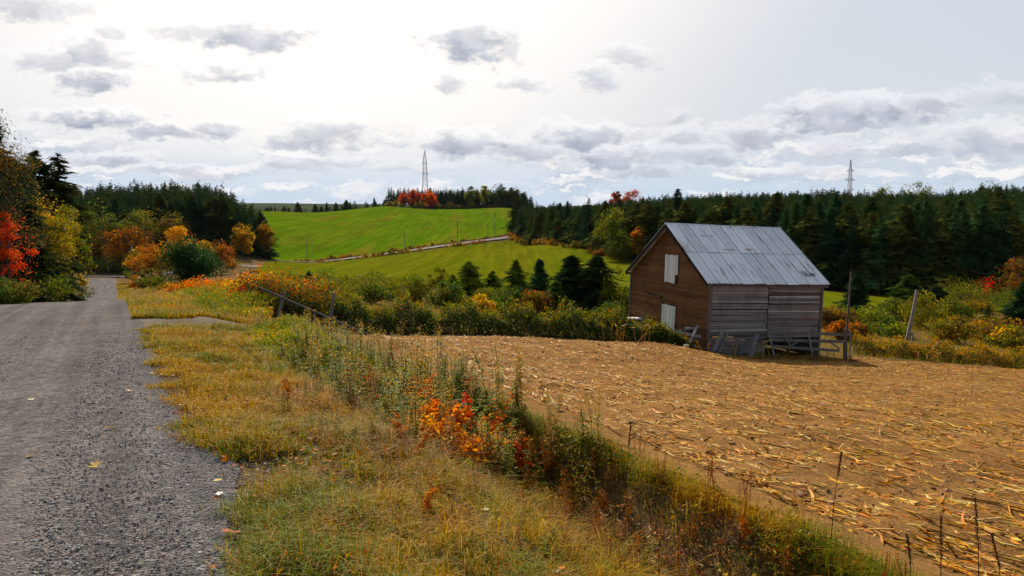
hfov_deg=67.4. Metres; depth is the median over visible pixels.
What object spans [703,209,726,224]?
spruce tree
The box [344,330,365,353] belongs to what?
tall weed
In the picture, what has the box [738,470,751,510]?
dry weed
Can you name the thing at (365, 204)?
distant wood
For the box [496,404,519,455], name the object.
tall weed
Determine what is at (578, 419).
dry weed
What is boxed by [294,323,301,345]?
tall weed
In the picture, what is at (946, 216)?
spruce tree
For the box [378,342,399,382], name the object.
tall weed
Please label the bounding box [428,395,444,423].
tall weed
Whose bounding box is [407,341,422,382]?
tall weed
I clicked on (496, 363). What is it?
tall weed
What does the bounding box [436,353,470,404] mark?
tall weed
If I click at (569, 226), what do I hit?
spruce tree
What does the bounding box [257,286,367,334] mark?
fallen rail
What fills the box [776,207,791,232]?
spruce tree
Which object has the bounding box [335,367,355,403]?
tall weed
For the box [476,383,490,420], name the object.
tall weed
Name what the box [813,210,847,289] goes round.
spruce tree
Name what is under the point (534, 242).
roadside shrub
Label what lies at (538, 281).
spruce tree
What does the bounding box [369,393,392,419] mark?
tall weed
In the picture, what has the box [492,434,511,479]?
tall weed
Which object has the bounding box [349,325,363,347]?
tall weed
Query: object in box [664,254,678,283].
hay door
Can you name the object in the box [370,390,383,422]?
tall weed
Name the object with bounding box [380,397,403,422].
tall weed
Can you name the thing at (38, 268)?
spruce tree
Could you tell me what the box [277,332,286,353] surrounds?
tall weed
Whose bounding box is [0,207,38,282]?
maple tree
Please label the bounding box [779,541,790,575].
dry weed
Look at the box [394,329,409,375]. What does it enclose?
tall weed
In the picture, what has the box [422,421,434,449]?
dry weed
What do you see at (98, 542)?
loose gravel
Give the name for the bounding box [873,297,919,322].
bush
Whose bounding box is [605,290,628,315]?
bush
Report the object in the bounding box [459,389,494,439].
tall weed
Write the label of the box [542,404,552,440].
dry weed
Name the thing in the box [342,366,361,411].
tall weed
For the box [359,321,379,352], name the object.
tall weed
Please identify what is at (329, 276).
bush
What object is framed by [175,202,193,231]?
spruce tree
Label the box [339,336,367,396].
tall weed
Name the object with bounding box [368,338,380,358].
tall weed
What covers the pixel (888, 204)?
conifer wood
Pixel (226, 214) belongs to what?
spruce tree
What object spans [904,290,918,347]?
tall post
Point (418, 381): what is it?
tall weed
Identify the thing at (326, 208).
spruce tree
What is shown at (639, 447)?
dry weed
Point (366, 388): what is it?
tall weed
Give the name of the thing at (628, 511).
dry weed
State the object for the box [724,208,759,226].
spruce tree
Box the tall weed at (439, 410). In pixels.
[418,394,450,420]
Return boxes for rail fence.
[768,322,851,359]
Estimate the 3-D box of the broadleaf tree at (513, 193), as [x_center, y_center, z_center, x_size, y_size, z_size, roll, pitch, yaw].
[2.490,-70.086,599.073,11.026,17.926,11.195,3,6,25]
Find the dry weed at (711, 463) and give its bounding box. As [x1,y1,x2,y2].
[705,446,715,491]
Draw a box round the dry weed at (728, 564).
[725,562,741,575]
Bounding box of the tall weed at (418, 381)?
[392,368,429,399]
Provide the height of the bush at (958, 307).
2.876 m
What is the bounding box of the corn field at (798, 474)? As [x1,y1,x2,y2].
[336,335,1023,575]
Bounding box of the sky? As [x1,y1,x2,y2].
[0,0,1023,206]
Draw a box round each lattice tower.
[422,150,427,190]
[846,160,853,192]
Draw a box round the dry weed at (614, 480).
[604,459,617,493]
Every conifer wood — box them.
[48,179,534,243]
[513,183,1023,243]
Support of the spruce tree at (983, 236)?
on the ground at (698, 553)
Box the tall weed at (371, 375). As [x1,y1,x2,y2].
[363,361,385,400]
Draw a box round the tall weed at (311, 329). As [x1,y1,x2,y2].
[307,318,318,340]
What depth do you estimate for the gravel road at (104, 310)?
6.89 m
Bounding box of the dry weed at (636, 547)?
[627,527,642,572]
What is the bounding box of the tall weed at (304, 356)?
[291,339,312,373]
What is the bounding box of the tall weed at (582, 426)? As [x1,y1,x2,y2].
[573,400,590,447]
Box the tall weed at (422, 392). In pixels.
[384,361,431,414]
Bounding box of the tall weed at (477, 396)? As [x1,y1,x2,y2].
[470,360,484,414]
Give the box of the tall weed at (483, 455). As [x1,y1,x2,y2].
[467,430,493,480]
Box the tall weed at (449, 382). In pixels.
[429,376,455,407]
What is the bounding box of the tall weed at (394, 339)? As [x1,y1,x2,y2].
[376,333,396,367]
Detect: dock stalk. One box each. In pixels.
[624,425,631,514]
[830,451,842,547]
[905,533,913,575]
[938,516,943,575]
[973,497,980,575]
[990,533,1001,574]
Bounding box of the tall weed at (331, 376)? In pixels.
[325,365,336,388]
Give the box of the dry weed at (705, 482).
[703,474,722,518]
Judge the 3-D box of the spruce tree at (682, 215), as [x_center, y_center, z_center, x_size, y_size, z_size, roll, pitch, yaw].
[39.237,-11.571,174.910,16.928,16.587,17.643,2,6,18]
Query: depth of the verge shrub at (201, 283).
41.29 m
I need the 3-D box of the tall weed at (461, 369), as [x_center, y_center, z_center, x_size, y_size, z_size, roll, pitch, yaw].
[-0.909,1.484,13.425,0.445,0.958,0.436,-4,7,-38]
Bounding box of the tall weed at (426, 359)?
[417,339,435,399]
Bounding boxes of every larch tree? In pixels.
[15,149,105,260]
[42,151,101,301]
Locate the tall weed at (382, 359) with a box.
[373,344,389,384]
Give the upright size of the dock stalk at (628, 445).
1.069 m
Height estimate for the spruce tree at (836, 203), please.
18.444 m
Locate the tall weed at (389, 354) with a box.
[386,339,397,370]
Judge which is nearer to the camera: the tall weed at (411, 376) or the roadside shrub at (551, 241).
the tall weed at (411, 376)
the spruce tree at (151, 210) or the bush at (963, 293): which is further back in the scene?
the spruce tree at (151, 210)
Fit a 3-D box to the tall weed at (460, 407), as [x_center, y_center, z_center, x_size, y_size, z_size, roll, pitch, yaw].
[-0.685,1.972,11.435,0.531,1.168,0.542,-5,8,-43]
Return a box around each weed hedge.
[632,328,699,349]
[847,331,1023,368]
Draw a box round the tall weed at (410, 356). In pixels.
[405,345,424,391]
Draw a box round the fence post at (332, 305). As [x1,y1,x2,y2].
[327,292,335,330]
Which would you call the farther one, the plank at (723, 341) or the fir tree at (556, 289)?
the fir tree at (556, 289)
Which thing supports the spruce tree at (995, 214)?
on the ground at (698, 553)
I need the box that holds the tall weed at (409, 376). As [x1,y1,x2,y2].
[398,365,416,392]
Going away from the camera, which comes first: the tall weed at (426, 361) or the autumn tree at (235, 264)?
the tall weed at (426, 361)
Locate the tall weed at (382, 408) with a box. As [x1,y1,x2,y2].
[379,403,394,429]
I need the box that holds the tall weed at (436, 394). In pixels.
[425,380,442,429]
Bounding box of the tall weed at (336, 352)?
[329,339,352,373]
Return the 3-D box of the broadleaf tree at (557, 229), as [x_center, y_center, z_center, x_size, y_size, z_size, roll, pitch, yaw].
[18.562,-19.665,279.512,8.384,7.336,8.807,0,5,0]
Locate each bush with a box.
[0,277,42,304]
[8,271,72,303]
[40,274,95,301]
[74,271,89,298]
[127,275,138,289]
[135,268,158,283]
[135,276,167,289]
[154,281,180,289]
[155,235,229,283]
[278,271,312,282]
[298,276,352,297]
[310,267,354,291]
[334,270,392,293]
[338,278,399,303]
[361,270,412,299]
[394,273,437,302]
[424,280,466,305]
[463,293,496,317]
[470,286,503,309]
[489,286,533,315]
[518,289,564,317]
[591,300,627,322]
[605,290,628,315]
[821,306,858,332]
[823,319,868,340]
[833,303,898,324]
[860,315,912,337]
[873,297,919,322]
[897,289,949,329]
[921,313,980,343]
[929,275,1003,311]
[932,295,979,322]
[960,312,1023,343]
[962,299,997,312]
[967,276,1017,305]
[983,324,1023,349]
[988,288,1015,308]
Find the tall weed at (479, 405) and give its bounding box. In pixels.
[472,384,494,436]
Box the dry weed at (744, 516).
[737,492,749,550]
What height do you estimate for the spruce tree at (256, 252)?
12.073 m
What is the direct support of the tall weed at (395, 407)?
on the ground at (698, 553)
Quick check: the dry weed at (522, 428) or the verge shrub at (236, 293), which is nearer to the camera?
the dry weed at (522, 428)
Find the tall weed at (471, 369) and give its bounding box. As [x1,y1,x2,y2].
[447,345,479,398]
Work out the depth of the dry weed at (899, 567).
5.74 m
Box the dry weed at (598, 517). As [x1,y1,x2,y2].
[593,497,604,539]
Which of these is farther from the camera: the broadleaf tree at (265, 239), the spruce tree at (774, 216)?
the broadleaf tree at (265, 239)
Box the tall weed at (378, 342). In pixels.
[370,327,386,362]
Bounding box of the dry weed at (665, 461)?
[656,448,667,488]
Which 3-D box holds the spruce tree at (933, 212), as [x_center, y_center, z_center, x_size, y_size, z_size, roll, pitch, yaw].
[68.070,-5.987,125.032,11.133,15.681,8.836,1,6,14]
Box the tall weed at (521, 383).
[507,344,530,421]
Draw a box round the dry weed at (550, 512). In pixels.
[541,496,565,530]
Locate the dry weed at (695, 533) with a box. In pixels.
[689,511,707,553]
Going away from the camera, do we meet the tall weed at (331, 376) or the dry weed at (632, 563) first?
the dry weed at (632, 563)
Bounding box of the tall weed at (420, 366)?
[402,353,424,398]
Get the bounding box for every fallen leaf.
[89,459,100,466]
[221,528,239,532]
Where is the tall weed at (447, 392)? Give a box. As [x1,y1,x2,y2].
[438,374,455,409]
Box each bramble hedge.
[230,261,351,329]
[315,289,692,348]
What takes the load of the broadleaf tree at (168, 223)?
on the ground at (698, 553)
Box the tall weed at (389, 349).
[382,332,394,363]
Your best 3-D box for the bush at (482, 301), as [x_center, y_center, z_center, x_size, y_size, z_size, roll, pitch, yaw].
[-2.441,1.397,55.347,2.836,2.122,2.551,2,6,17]
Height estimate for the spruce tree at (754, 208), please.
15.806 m
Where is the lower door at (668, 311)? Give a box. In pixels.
[661,303,676,331]
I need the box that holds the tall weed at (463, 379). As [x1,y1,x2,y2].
[454,353,471,395]
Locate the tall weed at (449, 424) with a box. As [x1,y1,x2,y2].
[442,407,461,460]
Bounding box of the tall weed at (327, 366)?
[311,345,334,381]
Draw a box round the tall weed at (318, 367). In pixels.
[314,345,325,387]
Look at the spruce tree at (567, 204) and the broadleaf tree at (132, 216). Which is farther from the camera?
the spruce tree at (567, 204)
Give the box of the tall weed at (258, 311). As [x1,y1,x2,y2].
[256,305,261,323]
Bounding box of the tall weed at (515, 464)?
[511,429,523,477]
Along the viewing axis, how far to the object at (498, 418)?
10.27 m
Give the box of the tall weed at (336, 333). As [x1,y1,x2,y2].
[327,316,346,359]
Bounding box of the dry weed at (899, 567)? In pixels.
[895,552,907,575]
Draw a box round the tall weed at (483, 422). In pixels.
[479,416,502,468]
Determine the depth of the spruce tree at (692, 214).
170.61 m
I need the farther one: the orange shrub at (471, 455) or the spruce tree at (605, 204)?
the spruce tree at (605, 204)
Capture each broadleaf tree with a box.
[75,197,121,261]
[107,212,148,257]
[120,206,174,251]
[157,210,191,246]
[229,222,255,257]
[255,221,274,258]
[463,186,478,208]
[478,185,489,205]
[489,183,506,207]
[508,187,521,204]
[553,225,563,235]
[592,206,630,250]
[601,237,636,261]
[608,191,623,203]
[614,189,644,202]
[630,225,649,253]
[877,186,894,195]
[894,181,934,198]
[974,181,1004,193]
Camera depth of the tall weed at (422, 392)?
10.63 m
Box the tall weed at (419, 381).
[411,368,426,402]
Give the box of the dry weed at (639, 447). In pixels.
[632,428,647,466]
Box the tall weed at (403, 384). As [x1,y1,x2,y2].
[379,356,412,420]
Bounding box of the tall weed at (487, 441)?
[477,413,498,477]
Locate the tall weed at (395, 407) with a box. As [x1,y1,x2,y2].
[384,390,403,429]
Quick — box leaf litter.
[150,370,812,575]
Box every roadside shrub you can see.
[360,252,369,257]
[368,252,377,256]
[413,201,422,207]
[444,201,453,208]
[493,202,501,207]
[531,238,541,244]
[547,238,556,245]
[557,243,568,246]
[570,240,582,248]
[591,249,601,255]
[596,248,606,255]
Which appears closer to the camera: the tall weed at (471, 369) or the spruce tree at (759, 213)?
the tall weed at (471, 369)
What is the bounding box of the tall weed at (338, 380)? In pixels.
[329,344,359,395]
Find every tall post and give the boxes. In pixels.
[846,271,851,338]
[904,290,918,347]
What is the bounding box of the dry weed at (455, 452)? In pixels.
[444,430,464,469]
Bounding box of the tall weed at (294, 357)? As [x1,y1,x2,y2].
[285,335,301,369]
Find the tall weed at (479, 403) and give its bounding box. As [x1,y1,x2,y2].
[454,385,488,434]
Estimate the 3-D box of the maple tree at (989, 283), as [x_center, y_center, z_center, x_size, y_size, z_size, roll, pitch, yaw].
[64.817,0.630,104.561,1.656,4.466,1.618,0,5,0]
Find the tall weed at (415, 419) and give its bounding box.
[401,384,428,445]
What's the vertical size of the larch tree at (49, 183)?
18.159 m
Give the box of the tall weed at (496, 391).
[488,362,505,422]
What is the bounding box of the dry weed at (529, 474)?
[521,460,536,485]
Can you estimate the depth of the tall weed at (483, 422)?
9.62 m
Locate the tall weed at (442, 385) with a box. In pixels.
[427,376,445,402]
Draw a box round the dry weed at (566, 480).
[559,466,569,502]
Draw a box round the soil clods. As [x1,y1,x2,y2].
[372,335,1023,575]
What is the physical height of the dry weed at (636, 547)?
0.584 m
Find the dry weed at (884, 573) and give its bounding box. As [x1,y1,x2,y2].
[881,552,899,575]
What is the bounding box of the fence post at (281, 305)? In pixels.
[275,292,285,319]
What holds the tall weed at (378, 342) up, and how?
on the ground at (698, 553)
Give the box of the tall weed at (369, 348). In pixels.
[366,339,376,374]
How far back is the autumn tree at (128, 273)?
164.71 m
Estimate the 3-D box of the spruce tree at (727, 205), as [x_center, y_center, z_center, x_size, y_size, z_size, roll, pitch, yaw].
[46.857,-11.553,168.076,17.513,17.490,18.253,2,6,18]
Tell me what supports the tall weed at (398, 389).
on the ground at (698, 553)
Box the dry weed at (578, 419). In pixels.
[574,402,582,431]
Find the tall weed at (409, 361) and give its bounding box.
[399,341,424,378]
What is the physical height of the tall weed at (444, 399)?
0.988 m
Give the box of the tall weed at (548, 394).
[543,386,565,440]
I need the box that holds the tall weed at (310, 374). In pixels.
[304,347,322,383]
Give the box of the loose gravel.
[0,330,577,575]
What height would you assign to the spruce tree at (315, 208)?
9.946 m
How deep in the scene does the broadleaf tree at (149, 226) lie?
234.19 m
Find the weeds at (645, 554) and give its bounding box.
[262,369,846,575]
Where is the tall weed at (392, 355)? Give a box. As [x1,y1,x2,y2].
[387,338,400,372]
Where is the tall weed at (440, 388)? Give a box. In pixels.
[432,371,451,403]
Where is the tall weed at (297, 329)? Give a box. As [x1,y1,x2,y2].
[286,313,311,345]
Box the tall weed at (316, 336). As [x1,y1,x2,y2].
[312,316,323,346]
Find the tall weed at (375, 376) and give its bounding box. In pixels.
[363,356,384,398]
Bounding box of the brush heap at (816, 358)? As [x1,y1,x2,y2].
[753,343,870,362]
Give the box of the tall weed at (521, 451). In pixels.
[506,423,532,477]
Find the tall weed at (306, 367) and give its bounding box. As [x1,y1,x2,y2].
[301,335,316,372]
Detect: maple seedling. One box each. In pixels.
[399,374,434,409]
[415,376,459,422]
[458,377,474,433]
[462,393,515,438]
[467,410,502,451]
[490,422,533,481]
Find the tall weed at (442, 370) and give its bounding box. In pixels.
[436,354,449,390]
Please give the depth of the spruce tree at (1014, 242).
121.63 m
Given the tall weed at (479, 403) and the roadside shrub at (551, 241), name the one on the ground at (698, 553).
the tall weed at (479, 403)
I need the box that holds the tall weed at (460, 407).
[452,383,473,436]
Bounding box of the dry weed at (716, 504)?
[707,486,720,533]
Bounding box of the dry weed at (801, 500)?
[790,480,810,522]
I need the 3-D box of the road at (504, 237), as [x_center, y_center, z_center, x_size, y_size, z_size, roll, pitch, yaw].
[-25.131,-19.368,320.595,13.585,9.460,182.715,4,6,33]
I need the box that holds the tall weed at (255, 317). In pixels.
[250,307,262,322]
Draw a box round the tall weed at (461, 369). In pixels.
[450,347,470,391]
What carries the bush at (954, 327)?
on the ground at (698, 553)
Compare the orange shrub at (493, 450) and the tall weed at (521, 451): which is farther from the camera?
the tall weed at (521, 451)
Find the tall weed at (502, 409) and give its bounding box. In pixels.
[494,383,509,438]
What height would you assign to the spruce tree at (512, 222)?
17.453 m
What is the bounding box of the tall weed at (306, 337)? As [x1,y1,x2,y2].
[299,309,314,352]
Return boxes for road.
[0,278,239,575]
[74,264,262,277]
[278,235,517,261]
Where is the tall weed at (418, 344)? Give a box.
[408,327,428,382]
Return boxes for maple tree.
[0,108,50,288]
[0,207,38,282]
[398,192,408,203]
[407,189,420,207]
[420,190,437,208]
[981,276,993,297]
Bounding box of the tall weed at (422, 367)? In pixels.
[414,356,432,380]
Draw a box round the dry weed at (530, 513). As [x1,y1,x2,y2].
[525,498,538,524]
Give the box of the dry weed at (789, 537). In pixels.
[785,519,793,561]
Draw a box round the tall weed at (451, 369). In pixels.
[440,343,457,399]
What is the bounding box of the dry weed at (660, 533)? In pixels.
[652,514,664,549]
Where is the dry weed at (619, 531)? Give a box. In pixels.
[616,519,624,543]
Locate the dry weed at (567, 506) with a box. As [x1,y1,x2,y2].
[559,490,571,524]
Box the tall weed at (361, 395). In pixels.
[355,387,366,406]
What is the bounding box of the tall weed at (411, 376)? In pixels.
[387,359,419,414]
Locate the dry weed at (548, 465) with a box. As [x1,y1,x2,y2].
[547,448,555,478]
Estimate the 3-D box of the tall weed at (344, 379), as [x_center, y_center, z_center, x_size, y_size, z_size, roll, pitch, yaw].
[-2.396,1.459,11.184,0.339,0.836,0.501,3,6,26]
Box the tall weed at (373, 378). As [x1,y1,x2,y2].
[364,371,381,406]
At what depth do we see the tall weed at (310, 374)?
11.89 m
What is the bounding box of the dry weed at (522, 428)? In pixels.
[518,416,526,440]
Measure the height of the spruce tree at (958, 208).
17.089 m
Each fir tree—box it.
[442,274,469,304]
[456,260,485,302]
[473,270,507,296]
[487,259,542,308]
[540,281,579,317]
[881,275,927,306]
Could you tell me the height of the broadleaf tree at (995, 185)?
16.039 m
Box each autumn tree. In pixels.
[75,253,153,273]
[84,238,115,260]
[90,226,156,270]
[121,249,146,281]
[123,241,169,277]
[159,226,201,269]
[196,239,215,264]
[205,238,236,272]
[216,254,243,271]
[990,257,1023,297]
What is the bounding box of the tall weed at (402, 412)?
[393,389,418,439]
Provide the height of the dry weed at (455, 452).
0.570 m
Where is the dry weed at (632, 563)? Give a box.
[629,553,638,575]
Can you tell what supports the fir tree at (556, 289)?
on the ground at (698, 553)
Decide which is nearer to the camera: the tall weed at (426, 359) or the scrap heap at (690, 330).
the tall weed at (426, 359)
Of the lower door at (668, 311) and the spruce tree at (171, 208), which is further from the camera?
the spruce tree at (171, 208)
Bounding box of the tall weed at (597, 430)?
[581,384,606,453]
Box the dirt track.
[122,316,463,346]
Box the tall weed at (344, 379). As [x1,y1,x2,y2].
[338,363,355,398]
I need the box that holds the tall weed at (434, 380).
[427,373,442,398]
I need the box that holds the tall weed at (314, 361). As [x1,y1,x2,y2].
[304,331,323,377]
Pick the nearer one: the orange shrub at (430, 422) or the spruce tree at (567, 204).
the orange shrub at (430, 422)
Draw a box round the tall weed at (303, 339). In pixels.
[299,332,304,358]
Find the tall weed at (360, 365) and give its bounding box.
[355,356,365,379]
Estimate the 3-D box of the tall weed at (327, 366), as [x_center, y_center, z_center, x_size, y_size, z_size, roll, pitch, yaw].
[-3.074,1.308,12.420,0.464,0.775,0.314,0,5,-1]
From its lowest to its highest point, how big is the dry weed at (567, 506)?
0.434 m
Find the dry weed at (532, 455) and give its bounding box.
[527,427,542,468]
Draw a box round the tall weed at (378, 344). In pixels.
[368,331,382,362]
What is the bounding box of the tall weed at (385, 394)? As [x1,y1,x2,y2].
[372,359,393,420]
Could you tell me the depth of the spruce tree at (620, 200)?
213.04 m
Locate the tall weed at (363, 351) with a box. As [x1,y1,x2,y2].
[355,342,373,367]
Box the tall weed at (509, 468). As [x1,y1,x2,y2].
[500,418,521,479]
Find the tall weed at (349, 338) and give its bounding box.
[343,324,363,349]
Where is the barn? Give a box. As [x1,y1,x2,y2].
[625,222,829,355]
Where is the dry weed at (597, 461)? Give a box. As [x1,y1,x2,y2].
[592,447,604,473]
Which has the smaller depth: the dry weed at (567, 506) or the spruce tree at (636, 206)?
the dry weed at (567, 506)
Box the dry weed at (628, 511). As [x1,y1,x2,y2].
[622,490,634,537]
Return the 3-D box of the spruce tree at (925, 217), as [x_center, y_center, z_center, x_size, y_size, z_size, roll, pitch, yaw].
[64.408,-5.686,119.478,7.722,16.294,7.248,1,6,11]
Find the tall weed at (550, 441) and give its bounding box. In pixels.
[538,414,559,470]
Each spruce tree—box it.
[0,122,90,301]
[0,155,86,304]
[20,159,74,301]
[74,201,111,256]
[92,211,159,256]
[105,198,120,231]
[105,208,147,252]
[110,209,119,244]
[138,195,179,253]
[139,201,151,237]
[141,205,165,252]
[153,215,166,250]
[159,202,184,248]
[174,202,179,215]
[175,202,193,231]
[179,195,201,235]
[181,194,198,222]
[181,209,199,242]
[184,202,205,237]
[190,200,242,249]
[190,207,217,244]
[192,197,242,243]
[193,197,228,241]
[199,217,216,247]
[220,205,253,255]
[236,222,265,257]
[241,208,255,234]
[251,218,268,254]
[254,212,278,258]
[254,216,283,259]
[291,202,303,211]
[302,271,317,286]
[310,204,318,212]
[324,202,329,211]
[340,200,352,210]
[438,191,446,207]
[442,192,448,204]
[450,193,454,208]
[453,194,458,208]
[456,190,467,208]
[497,188,521,207]
[501,202,520,234]
[503,196,510,207]
[514,204,526,235]
[518,216,533,244]
[520,199,528,209]
[520,217,544,244]
[521,192,528,204]
[526,209,546,243]
[527,259,552,301]
[536,218,547,237]
[543,207,557,240]
[545,255,598,317]
[547,202,562,239]
[548,210,565,241]
[556,201,570,243]
[559,216,575,243]
[560,209,581,245]
[563,213,574,243]
[569,255,626,315]
[571,207,583,242]
[574,198,595,246]
[575,205,589,246]
[577,201,611,248]
[580,216,598,247]
[586,211,608,253]
[600,207,628,246]
[604,198,625,254]
[607,203,643,259]
[616,208,639,257]
[626,202,655,250]
[637,203,664,255]
[649,222,661,241]
[656,206,674,231]
[665,201,702,223]
[667,189,684,213]
[668,208,677,222]
[687,210,699,223]
[696,213,712,223]
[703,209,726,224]
[713,196,742,224]
[718,208,727,224]
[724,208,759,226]
[730,205,740,225]
[750,200,765,223]
[754,207,767,226]
[760,219,767,226]
[761,192,791,225]
[767,203,779,226]
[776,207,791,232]
[777,213,786,229]
[785,200,809,245]
[789,193,825,253]
[794,207,824,263]
[812,203,868,290]
[812,207,845,289]
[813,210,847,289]
[814,200,826,251]
[823,190,844,219]
[828,229,862,288]
[830,212,893,292]
[830,273,875,314]
[837,214,865,284]
[843,223,899,293]
[859,195,889,227]
[861,216,899,294]
[863,206,936,296]
[883,201,917,225]
[899,219,983,298]
[905,200,948,296]
[910,201,922,227]
[915,204,938,250]
[916,285,951,315]
[930,211,978,295]
[939,208,988,291]
[953,197,974,219]
[955,203,1009,300]
[957,208,978,266]
[958,211,984,267]
[968,196,997,287]
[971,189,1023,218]
[974,203,1023,298]
[979,305,997,320]
[989,212,1006,291]
[997,279,1023,329]
[998,215,1023,250]
[1001,237,1020,298]
[1002,224,1023,287]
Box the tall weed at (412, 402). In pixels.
[406,392,419,418]
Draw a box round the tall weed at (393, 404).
[387,391,397,418]
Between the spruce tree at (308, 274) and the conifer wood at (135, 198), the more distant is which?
the conifer wood at (135, 198)
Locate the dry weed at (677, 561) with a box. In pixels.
[671,533,683,575]
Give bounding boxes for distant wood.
[264,201,394,212]
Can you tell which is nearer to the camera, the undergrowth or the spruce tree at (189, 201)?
the undergrowth
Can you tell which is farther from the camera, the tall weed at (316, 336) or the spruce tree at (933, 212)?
the spruce tree at (933, 212)
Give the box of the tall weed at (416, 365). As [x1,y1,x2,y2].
[411,354,428,390]
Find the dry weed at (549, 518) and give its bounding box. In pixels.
[542,506,558,531]
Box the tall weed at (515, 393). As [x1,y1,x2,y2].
[506,359,525,426]
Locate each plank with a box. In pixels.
[689,325,698,346]
[690,345,736,355]
[711,330,724,352]
[716,332,727,353]
[748,334,759,356]
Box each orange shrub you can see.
[400,412,466,448]
[404,398,470,441]
[420,421,481,454]
[445,434,496,466]
[463,432,508,470]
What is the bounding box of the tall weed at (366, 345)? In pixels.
[358,333,370,354]
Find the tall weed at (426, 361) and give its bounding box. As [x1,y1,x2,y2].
[415,347,438,385]
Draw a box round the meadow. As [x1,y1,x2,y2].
[252,240,1009,310]
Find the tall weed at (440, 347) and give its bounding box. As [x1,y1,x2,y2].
[433,325,449,387]
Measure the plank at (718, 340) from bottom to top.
1.092 m
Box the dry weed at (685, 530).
[680,513,691,546]
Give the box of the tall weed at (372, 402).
[366,392,378,419]
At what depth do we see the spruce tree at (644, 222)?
192.54 m
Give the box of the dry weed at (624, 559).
[605,535,627,575]
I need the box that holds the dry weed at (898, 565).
[895,550,910,574]
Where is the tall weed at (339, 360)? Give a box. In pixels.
[331,338,350,374]
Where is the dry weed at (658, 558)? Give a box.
[656,543,669,575]
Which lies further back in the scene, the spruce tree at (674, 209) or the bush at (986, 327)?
the spruce tree at (674, 209)
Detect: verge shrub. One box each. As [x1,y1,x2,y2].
[158,279,200,294]
[174,287,216,294]
[183,275,231,289]
[195,288,235,302]
[210,272,255,291]
[219,271,279,292]
[219,285,260,305]
[255,271,301,288]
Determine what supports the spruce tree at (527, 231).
on the ground at (698, 553)
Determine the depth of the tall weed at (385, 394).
9.67 m
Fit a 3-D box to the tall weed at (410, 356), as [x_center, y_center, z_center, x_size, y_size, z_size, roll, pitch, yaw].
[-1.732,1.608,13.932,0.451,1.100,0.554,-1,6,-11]
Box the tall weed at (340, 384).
[330,354,345,396]
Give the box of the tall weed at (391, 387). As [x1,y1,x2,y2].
[386,370,398,403]
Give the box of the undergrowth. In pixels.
[148,279,999,575]
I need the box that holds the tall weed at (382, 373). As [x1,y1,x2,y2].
[373,353,388,388]
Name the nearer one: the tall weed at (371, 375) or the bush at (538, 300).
the tall weed at (371, 375)
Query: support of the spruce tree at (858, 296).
on the ground at (698, 553)
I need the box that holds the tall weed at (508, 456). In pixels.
[485,420,516,488]
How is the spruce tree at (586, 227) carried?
on the ground at (698, 553)
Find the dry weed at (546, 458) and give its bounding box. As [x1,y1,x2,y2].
[541,440,552,478]
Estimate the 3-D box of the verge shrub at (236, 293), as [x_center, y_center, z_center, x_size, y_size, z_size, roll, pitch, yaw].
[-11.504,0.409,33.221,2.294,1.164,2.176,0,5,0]
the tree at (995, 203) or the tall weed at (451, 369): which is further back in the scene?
the tree at (995, 203)
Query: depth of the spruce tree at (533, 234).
310.27 m
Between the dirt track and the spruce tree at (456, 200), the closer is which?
the dirt track
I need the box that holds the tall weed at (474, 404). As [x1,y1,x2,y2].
[468,372,481,412]
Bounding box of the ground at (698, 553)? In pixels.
[68,203,1023,575]
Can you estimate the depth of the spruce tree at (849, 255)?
126.70 m
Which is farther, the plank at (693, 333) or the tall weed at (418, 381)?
the plank at (693, 333)
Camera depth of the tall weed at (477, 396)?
12.25 m
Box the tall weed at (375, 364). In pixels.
[365,352,380,381]
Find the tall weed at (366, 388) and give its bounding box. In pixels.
[356,368,377,405]
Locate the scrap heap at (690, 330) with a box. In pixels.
[674,323,700,345]
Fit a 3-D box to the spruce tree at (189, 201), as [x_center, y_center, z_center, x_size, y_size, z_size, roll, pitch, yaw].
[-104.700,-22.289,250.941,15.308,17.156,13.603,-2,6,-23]
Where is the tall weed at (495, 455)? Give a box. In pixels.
[481,423,511,480]
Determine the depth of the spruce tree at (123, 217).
240.02 m
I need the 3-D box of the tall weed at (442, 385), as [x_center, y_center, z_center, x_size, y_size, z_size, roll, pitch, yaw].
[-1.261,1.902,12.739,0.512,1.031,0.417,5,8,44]
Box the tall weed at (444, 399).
[439,389,448,412]
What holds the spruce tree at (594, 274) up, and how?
on the ground at (698, 553)
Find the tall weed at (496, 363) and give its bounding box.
[470,344,508,405]
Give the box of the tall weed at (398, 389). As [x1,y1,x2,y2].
[379,361,412,412]
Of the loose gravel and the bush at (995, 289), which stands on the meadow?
the bush at (995, 289)
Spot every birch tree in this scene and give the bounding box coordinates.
[425,264,455,298]
[595,261,629,305]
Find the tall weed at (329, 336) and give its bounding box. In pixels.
[320,320,334,362]
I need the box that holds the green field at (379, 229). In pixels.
[260,206,513,260]
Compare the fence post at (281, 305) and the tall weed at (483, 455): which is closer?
the tall weed at (483, 455)
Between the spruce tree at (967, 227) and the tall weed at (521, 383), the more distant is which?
the spruce tree at (967, 227)
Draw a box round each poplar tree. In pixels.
[33,194,76,295]
[37,198,82,301]
[52,210,97,301]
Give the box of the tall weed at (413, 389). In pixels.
[400,376,423,418]
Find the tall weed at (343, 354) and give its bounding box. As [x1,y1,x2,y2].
[324,337,355,377]
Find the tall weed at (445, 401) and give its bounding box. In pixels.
[423,386,455,425]
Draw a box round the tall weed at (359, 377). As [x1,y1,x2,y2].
[340,345,367,405]

